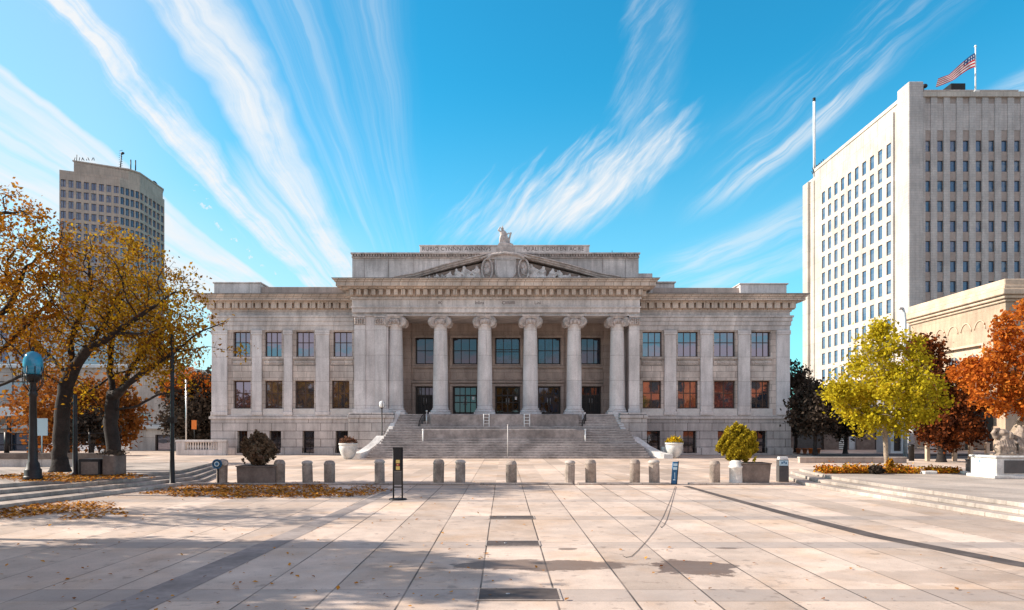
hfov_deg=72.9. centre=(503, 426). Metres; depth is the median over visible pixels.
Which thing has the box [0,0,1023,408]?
sky
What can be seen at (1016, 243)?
window
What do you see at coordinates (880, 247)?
window
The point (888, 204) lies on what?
window
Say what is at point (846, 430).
dark tree
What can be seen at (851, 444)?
door
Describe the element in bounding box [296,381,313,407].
window
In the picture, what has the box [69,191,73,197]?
window
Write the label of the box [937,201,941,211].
window
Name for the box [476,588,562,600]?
drain cover
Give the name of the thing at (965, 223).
window
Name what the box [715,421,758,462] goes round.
bush
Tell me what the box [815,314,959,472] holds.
yellow tree
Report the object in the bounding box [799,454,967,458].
road
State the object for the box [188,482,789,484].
kerb
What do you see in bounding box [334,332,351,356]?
window
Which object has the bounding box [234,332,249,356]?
window
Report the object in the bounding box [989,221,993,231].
window
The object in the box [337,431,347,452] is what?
basement window
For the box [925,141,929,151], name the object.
window
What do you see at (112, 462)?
planter
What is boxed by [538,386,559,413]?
door
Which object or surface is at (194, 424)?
sign
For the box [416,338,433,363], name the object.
window
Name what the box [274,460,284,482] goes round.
bollard
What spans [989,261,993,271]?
window
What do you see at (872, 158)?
side windows
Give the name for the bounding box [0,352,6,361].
window
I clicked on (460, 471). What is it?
bollard
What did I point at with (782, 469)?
trash can
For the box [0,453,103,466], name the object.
wall
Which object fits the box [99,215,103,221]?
window
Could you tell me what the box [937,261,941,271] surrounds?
window
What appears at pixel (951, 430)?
red tree
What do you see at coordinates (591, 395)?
door
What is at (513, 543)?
drain cover
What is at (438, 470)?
bollard
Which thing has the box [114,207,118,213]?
window
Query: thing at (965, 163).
window
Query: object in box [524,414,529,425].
stair railing
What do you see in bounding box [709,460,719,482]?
bollard
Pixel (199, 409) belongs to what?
dark tree
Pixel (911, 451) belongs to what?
post
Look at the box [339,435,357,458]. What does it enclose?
urn planter
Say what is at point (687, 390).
window
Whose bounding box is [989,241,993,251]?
window
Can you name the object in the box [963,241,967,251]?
window
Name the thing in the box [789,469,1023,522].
terrace
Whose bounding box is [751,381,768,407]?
window
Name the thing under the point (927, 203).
window
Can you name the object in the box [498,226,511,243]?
roof statue
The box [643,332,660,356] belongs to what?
window
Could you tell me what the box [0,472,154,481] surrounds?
fallen leaves
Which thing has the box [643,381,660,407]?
window
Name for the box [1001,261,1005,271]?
window
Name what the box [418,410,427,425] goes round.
stair railing
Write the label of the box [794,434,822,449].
roller door
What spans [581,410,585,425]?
stair railing
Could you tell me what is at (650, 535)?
cable
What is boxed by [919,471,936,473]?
kerb block
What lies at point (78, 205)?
window
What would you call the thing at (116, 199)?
window
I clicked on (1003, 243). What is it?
window
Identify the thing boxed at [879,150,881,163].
window
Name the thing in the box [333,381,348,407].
window
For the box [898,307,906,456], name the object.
street lamp
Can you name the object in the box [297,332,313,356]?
window
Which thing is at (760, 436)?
basement window
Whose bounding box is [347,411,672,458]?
entrance stairs
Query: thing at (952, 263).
window
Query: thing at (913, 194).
white tower
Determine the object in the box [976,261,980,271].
window
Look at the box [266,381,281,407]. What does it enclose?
window
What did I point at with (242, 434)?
basement window
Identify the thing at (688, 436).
basement window
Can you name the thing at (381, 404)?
stair lamp
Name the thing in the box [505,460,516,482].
bollard
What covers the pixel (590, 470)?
bollard
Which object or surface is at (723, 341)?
window
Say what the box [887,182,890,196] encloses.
window
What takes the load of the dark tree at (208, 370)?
on the forecourt
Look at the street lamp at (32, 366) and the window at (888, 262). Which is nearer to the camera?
the street lamp at (32, 366)
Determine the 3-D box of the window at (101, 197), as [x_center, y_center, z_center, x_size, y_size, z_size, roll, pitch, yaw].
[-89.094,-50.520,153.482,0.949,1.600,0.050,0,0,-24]
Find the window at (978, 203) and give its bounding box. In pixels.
[976,201,980,211]
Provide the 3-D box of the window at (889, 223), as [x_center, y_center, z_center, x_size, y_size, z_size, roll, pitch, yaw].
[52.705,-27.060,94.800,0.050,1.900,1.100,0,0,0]
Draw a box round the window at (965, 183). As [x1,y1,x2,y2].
[963,181,967,191]
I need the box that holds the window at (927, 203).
[925,201,929,211]
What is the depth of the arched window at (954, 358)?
67.06 m
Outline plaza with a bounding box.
[0,485,1023,609]
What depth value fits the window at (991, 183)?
90.17 m
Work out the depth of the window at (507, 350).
56.65 m
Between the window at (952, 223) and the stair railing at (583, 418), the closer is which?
the stair railing at (583, 418)
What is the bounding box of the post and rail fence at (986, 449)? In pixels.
[925,443,993,460]
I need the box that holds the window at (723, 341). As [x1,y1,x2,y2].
[714,332,733,356]
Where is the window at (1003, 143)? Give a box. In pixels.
[1001,141,1005,151]
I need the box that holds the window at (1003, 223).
[1001,221,1005,231]
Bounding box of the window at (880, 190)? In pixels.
[879,188,881,201]
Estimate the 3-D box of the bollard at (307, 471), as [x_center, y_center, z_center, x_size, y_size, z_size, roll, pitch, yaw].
[-7.512,1.744,26.492,0.416,0.912,0.416,-1,1,10]
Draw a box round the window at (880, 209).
[879,207,881,220]
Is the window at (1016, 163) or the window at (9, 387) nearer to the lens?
the window at (9, 387)
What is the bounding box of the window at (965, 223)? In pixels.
[963,221,967,231]
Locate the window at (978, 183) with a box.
[976,181,980,191]
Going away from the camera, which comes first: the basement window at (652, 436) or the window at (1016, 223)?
the basement window at (652, 436)
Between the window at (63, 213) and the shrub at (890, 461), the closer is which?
the shrub at (890, 461)
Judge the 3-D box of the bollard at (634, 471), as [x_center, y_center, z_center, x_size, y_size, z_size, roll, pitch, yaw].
[4.998,1.722,26.491,0.417,0.957,0.411,0,1,-41]
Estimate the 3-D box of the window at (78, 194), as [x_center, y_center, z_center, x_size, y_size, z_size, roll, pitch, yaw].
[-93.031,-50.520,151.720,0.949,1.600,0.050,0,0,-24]
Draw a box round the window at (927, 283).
[925,281,929,291]
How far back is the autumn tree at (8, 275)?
24.56 m
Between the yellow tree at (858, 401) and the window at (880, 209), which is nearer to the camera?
the yellow tree at (858, 401)
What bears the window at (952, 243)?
in the white tower at (913, 194)
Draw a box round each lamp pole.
[167,334,176,482]
[185,380,186,439]
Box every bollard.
[216,459,227,482]
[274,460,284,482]
[301,460,312,482]
[324,460,334,482]
[374,459,384,483]
[433,459,444,482]
[455,460,465,482]
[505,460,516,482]
[565,460,574,483]
[585,459,595,482]
[629,459,639,482]
[648,460,659,482]
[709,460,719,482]
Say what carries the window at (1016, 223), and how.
in the white tower at (913, 194)
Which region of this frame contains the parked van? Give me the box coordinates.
[44,439,128,452]
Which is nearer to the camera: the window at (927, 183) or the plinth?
the plinth
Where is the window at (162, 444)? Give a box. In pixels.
[157,435,169,449]
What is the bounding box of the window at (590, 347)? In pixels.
[581,338,600,363]
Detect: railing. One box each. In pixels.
[0,432,105,452]
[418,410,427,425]
[483,414,489,425]
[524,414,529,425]
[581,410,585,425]
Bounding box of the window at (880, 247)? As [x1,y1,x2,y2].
[879,245,881,258]
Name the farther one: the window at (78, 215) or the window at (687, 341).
the window at (78, 215)
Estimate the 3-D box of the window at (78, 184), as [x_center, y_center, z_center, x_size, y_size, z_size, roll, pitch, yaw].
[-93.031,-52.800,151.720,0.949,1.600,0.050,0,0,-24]
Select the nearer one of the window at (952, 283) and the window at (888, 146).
the window at (952, 283)
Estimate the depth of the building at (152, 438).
64.00 m
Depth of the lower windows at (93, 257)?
155.30 m
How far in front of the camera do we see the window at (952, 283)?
90.17 m
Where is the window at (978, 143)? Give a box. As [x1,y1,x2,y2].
[976,141,980,151]
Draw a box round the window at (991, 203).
[989,201,993,211]
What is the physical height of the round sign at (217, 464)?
0.972 m
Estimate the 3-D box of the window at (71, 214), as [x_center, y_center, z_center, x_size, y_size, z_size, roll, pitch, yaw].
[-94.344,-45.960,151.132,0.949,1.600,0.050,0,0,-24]
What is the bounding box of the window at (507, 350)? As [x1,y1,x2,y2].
[495,338,519,363]
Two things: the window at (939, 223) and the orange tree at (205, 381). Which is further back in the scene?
the window at (939, 223)
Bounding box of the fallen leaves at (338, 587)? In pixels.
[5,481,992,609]
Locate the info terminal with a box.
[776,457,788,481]
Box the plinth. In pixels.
[966,454,1023,478]
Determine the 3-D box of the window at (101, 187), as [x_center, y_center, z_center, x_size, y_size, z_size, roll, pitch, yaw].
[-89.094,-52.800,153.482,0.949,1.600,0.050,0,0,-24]
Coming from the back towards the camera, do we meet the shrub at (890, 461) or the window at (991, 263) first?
the window at (991, 263)
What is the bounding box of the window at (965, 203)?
[963,201,967,211]
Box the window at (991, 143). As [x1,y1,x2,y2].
[989,141,993,151]
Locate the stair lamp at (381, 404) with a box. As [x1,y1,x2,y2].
[379,401,384,435]
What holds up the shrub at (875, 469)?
on the terrace
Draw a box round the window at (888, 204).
[887,202,890,216]
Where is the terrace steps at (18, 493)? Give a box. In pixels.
[0,463,216,508]
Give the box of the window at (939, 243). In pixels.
[937,241,941,251]
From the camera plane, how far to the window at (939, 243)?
90.17 m
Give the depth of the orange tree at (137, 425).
41.61 m
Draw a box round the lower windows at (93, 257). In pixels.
[61,228,162,351]
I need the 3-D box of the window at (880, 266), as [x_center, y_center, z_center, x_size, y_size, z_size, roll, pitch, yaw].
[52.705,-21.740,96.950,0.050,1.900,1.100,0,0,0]
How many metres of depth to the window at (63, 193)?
150.52 m
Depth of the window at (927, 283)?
90.17 m
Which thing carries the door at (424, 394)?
in the library building at (505, 329)
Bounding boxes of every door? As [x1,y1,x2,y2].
[416,386,432,413]
[453,386,476,413]
[495,386,519,413]
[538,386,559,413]
[582,386,600,413]
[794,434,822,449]
[849,434,854,449]
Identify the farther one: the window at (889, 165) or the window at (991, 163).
the window at (889, 165)
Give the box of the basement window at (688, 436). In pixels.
[683,431,694,452]
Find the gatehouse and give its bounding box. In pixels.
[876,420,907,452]
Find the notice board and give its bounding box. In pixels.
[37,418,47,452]
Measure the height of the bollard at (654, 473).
0.936 m
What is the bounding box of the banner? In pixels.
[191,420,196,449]
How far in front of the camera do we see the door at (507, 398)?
56.65 m
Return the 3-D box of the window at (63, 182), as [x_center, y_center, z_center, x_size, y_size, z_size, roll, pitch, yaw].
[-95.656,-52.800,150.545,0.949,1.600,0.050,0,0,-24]
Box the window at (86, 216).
[84,214,88,220]
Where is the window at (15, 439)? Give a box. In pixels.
[0,434,121,449]
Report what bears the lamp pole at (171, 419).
on the plaza
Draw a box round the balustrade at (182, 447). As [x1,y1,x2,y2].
[175,440,228,454]
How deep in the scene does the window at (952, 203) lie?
90.17 m
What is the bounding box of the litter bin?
[729,460,742,482]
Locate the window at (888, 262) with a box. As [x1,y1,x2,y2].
[887,260,890,274]
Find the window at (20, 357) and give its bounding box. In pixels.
[16,350,27,361]
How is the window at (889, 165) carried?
in the white tower at (913, 194)
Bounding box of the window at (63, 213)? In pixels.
[61,211,65,218]
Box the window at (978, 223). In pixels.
[976,221,980,231]
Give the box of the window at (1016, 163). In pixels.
[1014,161,1018,171]
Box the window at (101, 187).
[99,184,103,191]
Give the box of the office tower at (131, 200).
[59,150,163,363]
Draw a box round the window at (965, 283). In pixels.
[963,281,967,290]
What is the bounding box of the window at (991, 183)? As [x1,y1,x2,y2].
[989,181,993,191]
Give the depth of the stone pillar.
28.80 m
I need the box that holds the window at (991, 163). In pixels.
[989,161,993,171]
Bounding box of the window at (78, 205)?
[76,202,80,209]
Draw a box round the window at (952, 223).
[950,221,954,231]
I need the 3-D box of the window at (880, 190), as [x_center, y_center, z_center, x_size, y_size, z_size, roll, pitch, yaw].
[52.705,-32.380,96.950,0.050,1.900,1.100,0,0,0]
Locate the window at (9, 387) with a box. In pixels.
[0,381,29,394]
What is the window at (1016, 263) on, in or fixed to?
in the white tower at (913, 194)
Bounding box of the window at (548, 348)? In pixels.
[538,338,559,363]
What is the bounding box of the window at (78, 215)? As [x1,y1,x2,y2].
[76,213,80,219]
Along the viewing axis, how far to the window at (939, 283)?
90.17 m
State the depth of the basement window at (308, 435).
54.36 m
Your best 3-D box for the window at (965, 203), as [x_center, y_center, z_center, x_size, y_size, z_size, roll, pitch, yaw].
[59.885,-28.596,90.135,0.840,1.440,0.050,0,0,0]
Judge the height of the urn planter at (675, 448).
1.698 m
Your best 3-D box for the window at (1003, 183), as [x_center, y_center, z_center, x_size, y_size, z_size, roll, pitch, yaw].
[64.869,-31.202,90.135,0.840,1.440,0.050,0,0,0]
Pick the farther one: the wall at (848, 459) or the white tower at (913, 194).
the white tower at (913, 194)
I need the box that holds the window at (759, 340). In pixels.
[751,332,768,356]
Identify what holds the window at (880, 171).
in the white tower at (913, 194)
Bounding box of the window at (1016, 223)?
[1014,221,1018,231]
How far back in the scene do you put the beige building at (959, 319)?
64.50 m
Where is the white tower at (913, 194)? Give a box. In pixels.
[803,82,1023,411]
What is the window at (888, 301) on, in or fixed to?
in the white tower at (913, 194)
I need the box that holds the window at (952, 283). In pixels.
[950,281,954,291]
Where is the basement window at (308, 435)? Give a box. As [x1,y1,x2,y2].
[304,431,313,452]
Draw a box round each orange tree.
[0,362,137,452]
[93,373,159,452]
[153,362,211,438]
[944,298,1023,433]
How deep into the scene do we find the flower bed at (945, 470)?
27.39 m
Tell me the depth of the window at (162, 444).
64.30 m
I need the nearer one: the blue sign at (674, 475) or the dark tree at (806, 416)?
the blue sign at (674, 475)
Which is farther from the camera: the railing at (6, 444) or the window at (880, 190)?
the window at (880, 190)
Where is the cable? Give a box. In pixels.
[624,493,672,556]
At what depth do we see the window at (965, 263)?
90.17 m
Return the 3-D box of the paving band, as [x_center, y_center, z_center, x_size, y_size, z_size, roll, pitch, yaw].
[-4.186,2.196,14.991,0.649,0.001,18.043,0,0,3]
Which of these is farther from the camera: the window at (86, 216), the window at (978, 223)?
the window at (86, 216)
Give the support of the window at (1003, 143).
in the white tower at (913, 194)
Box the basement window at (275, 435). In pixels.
[271,431,280,452]
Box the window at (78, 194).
[76,192,80,198]
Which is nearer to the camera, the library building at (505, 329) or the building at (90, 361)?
the library building at (505, 329)
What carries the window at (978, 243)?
in the white tower at (913, 194)
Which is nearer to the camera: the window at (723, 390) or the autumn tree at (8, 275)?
the autumn tree at (8, 275)
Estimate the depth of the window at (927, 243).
90.17 m
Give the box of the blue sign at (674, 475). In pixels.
[671,461,678,484]
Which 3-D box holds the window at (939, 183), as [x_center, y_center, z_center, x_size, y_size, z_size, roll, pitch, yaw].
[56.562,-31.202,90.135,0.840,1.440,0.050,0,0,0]
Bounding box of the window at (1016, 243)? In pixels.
[1014,241,1018,251]
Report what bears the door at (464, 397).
in the library building at (505, 329)
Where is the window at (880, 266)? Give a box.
[879,264,881,277]
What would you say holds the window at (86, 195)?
in the office tower at (131, 200)
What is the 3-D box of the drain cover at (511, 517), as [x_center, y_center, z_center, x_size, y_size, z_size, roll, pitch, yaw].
[0.187,2.193,16.754,1.104,0.012,0.600,0,0,0]
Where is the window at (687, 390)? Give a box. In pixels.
[678,381,696,407]
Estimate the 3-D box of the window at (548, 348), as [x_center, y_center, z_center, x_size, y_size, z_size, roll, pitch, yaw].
[3.660,-6.150,56.650,1.862,2.165,0.100,0,0,0]
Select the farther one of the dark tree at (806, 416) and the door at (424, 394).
the door at (424, 394)
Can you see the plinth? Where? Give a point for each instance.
(995, 466)
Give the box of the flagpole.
[936,45,979,90]
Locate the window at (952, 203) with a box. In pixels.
[950,201,954,211]
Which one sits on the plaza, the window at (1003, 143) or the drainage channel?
the drainage channel
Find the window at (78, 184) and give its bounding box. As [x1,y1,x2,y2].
[76,181,80,188]
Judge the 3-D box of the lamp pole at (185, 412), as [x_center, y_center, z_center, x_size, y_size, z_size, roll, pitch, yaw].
[-25.674,-0.795,56.000,0.111,5.991,0.111,0,0,22]
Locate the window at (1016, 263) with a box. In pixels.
[1014,261,1018,271]
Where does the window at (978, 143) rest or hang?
in the white tower at (913, 194)
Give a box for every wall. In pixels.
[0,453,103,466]
[797,457,906,462]
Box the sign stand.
[389,447,406,500]
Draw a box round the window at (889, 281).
[887,280,890,293]
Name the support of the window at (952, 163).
in the white tower at (913, 194)
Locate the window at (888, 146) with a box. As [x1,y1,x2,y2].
[887,143,890,158]
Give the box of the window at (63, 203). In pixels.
[61,201,65,207]
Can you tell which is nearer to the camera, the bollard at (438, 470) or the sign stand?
the sign stand
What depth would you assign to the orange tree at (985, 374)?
30.44 m
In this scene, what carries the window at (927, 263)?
in the white tower at (913, 194)
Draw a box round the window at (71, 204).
[69,201,73,208]
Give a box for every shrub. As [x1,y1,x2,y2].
[867,464,885,473]
[886,457,894,467]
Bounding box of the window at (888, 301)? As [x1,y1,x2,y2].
[887,299,890,313]
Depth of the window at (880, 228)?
97.11 m
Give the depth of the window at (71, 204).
151.19 m
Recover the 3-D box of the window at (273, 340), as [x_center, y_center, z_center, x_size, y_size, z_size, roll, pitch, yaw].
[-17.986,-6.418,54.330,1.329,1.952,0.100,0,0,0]
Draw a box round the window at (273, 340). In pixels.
[266,332,281,356]
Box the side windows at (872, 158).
[822,156,881,380]
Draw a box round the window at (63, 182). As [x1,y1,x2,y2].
[61,180,65,186]
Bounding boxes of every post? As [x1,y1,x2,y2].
[70,394,77,475]
[507,424,507,455]
[908,444,914,460]
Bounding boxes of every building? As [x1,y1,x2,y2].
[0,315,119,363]
[0,364,209,450]
[191,244,809,454]
[872,279,1023,450]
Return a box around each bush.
[240,429,278,465]
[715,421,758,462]
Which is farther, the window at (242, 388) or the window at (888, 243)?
the window at (888, 243)
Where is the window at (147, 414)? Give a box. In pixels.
[133,413,150,420]
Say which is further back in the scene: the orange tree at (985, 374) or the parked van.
the parked van
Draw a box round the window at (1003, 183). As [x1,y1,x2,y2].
[1001,181,1005,191]
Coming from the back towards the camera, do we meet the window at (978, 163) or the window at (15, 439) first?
the window at (978, 163)
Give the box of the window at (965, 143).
[963,141,967,151]
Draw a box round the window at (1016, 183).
[1014,181,1018,191]
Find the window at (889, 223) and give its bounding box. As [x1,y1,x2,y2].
[887,221,890,235]
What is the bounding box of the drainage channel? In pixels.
[685,486,1023,566]
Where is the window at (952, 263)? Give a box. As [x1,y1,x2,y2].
[950,261,954,271]
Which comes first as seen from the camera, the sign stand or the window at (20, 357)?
the sign stand
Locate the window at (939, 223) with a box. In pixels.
[937,221,941,231]
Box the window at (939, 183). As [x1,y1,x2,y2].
[937,181,941,191]
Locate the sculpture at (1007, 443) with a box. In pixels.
[985,425,1023,455]
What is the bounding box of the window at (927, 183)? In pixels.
[925,181,929,191]
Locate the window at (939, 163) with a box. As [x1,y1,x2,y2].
[937,161,941,171]
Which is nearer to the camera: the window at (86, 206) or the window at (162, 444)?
the window at (162, 444)
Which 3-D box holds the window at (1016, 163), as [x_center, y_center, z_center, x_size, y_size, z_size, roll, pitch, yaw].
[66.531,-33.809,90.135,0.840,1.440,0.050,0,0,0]
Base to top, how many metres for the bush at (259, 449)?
1.547 m
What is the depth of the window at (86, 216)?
152.30 m
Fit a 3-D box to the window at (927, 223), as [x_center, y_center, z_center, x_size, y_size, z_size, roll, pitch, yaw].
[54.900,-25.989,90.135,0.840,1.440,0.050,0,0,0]
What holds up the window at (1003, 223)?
in the white tower at (913, 194)
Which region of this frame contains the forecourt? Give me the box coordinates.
[0,448,994,484]
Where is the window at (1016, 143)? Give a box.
[1014,141,1018,151]
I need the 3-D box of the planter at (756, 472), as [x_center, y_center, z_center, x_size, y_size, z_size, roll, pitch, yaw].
[9.579,1.793,26.800,1.173,0.814,1.060,0,0,0]
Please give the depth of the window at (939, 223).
90.17 m
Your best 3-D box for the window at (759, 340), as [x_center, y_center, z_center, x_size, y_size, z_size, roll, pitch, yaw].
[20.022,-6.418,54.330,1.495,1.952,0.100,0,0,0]
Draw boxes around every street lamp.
[22,346,43,479]
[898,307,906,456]
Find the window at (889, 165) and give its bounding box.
[887,163,890,177]
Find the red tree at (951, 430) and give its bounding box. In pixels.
[896,327,993,461]
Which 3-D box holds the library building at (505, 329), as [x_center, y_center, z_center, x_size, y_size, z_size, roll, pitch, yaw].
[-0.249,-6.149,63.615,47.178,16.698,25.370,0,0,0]
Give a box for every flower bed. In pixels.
[813,461,924,473]
[921,464,962,473]
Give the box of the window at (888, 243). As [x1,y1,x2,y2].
[887,241,890,255]
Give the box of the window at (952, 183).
[950,181,954,191]
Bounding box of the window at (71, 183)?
[69,181,73,187]
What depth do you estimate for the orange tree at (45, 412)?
38.79 m
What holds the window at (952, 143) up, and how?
in the white tower at (913, 194)
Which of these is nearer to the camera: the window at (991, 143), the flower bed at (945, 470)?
the flower bed at (945, 470)
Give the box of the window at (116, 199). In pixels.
[114,196,118,203]
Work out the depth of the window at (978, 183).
90.17 m
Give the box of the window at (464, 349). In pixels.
[453,338,476,363]
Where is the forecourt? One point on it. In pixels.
(693, 468)
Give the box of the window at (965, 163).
[963,161,967,171]
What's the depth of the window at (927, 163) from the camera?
90.17 m
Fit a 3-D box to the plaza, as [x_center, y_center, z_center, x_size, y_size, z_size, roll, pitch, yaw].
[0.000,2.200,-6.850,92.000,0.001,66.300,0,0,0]
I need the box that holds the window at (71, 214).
[69,212,73,218]
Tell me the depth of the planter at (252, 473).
26.21 m
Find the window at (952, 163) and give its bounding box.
[950,161,954,171]
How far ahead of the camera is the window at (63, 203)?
150.52 m
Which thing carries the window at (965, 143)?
in the white tower at (913, 194)
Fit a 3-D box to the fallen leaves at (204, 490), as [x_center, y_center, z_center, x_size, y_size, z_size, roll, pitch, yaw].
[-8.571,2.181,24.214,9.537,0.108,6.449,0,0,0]
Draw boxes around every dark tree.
[69,402,131,452]
[150,368,211,449]
[181,367,211,449]
[779,377,844,454]
[790,358,821,452]
[822,406,873,453]
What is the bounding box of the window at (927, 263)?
[925,261,929,271]
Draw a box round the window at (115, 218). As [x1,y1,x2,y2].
[114,217,118,223]
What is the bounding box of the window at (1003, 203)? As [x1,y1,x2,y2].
[1001,201,1005,211]
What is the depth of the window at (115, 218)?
154.66 m
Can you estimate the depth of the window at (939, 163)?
90.17 m
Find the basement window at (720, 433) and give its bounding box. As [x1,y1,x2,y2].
[718,431,723,452]
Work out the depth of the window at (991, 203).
90.17 m
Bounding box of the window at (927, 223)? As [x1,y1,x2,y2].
[925,221,929,231]
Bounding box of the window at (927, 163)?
[925,161,929,171]
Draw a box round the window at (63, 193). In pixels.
[61,190,65,196]
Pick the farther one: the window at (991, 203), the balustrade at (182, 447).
the window at (991, 203)
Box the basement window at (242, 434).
[239,431,246,452]
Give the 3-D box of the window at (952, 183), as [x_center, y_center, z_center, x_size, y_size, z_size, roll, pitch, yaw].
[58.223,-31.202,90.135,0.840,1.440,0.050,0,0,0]
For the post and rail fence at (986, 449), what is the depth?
44.03 m
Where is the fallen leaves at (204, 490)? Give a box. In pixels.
[139,481,391,498]
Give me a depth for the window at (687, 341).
54.33 m
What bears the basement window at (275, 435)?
in the library building at (505, 329)
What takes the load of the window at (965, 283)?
in the white tower at (913, 194)
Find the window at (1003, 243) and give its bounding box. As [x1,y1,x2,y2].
[1001,241,1005,251]
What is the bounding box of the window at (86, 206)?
[84,203,88,210]
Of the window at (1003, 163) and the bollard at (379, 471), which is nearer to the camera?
the bollard at (379, 471)
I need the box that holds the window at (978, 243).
[976,241,980,251]
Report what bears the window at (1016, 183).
in the white tower at (913, 194)
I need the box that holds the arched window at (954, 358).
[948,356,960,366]
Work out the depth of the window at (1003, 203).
90.17 m
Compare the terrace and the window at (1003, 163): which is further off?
the window at (1003, 163)
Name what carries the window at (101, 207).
in the office tower at (131, 200)
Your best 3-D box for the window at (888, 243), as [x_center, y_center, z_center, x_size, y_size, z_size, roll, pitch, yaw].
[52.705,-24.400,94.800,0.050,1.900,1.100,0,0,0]
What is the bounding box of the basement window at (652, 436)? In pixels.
[647,431,658,449]
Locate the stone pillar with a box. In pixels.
[965,459,970,470]
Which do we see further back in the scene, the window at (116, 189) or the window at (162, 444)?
the window at (116, 189)
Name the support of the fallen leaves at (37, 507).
on the plaza
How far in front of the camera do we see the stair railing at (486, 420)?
50.88 m
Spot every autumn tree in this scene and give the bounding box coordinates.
[0,177,85,410]
[0,218,217,471]
[48,255,254,451]
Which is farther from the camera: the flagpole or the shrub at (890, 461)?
the flagpole
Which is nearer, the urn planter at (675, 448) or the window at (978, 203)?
the urn planter at (675, 448)
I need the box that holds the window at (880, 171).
[879,169,881,182]
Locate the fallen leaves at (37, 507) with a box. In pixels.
[0,500,128,519]
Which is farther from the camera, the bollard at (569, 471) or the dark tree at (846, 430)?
the dark tree at (846, 430)
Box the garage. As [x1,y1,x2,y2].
[791,430,875,449]
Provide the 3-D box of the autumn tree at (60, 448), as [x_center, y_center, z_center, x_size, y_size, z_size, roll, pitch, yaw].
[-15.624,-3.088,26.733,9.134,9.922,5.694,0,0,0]
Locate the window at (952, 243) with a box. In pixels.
[950,241,954,251]
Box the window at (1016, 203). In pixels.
[1014,201,1018,211]
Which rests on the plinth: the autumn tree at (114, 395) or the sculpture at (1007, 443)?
the sculpture at (1007, 443)
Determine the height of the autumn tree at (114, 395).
8.508 m
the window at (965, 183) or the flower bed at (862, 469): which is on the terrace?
the flower bed at (862, 469)
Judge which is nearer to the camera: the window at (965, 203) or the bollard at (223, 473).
the bollard at (223, 473)
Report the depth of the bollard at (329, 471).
26.33 m
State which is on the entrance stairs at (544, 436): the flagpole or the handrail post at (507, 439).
the handrail post at (507, 439)
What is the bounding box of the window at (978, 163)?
[976,161,980,171]
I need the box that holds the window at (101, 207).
[99,205,103,211]
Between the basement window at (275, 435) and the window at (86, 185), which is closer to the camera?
the basement window at (275, 435)
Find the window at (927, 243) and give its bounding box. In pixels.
[925,241,929,251]
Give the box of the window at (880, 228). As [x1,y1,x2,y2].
[879,226,881,239]
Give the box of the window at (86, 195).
[84,193,88,199]
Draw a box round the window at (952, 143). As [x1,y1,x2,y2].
[950,141,954,151]
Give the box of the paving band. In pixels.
[98,490,395,609]
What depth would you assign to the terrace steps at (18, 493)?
23.35 m
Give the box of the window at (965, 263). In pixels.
[963,261,967,271]
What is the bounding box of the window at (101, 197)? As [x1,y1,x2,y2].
[99,195,103,201]
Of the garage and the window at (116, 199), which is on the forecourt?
the garage
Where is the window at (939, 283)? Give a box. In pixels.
[937,281,941,291]
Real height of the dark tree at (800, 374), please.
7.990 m
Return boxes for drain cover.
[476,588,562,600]
[485,540,540,545]
[489,516,534,518]
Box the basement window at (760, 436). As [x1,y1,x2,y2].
[754,431,764,452]
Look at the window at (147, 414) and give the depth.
64.30 m
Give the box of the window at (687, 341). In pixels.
[678,332,696,356]
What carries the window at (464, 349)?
in the library building at (505, 329)
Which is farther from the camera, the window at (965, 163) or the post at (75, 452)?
the window at (965, 163)
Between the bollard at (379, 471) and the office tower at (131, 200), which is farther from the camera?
the office tower at (131, 200)
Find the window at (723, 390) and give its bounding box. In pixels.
[714,381,733,407]
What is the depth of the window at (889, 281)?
94.92 m
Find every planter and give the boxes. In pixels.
[78,449,129,475]
[235,464,276,482]
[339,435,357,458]
[665,435,683,457]
[741,462,771,482]
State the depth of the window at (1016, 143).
90.17 m
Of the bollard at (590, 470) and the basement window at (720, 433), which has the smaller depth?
the bollard at (590, 470)
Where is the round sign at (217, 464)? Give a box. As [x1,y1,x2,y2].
[212,459,227,482]
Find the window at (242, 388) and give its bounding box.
[235,381,250,407]
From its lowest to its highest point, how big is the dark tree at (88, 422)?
3.411 m
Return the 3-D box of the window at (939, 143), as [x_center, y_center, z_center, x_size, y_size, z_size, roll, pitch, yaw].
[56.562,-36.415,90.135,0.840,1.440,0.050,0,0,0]
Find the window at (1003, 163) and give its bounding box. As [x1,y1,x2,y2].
[1001,161,1005,171]
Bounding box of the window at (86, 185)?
[84,182,88,189]
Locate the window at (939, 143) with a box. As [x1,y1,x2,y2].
[937,141,941,151]
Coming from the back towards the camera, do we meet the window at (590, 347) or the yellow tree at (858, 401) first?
the window at (590, 347)
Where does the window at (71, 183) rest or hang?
in the office tower at (131, 200)
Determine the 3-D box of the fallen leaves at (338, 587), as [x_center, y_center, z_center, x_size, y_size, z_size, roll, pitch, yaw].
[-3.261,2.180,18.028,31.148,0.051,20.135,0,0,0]
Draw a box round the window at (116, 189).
[114,186,118,192]
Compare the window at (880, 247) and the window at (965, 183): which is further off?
the window at (880, 247)
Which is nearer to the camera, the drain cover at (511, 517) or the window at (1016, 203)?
the drain cover at (511, 517)
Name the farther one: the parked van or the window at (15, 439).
the window at (15, 439)

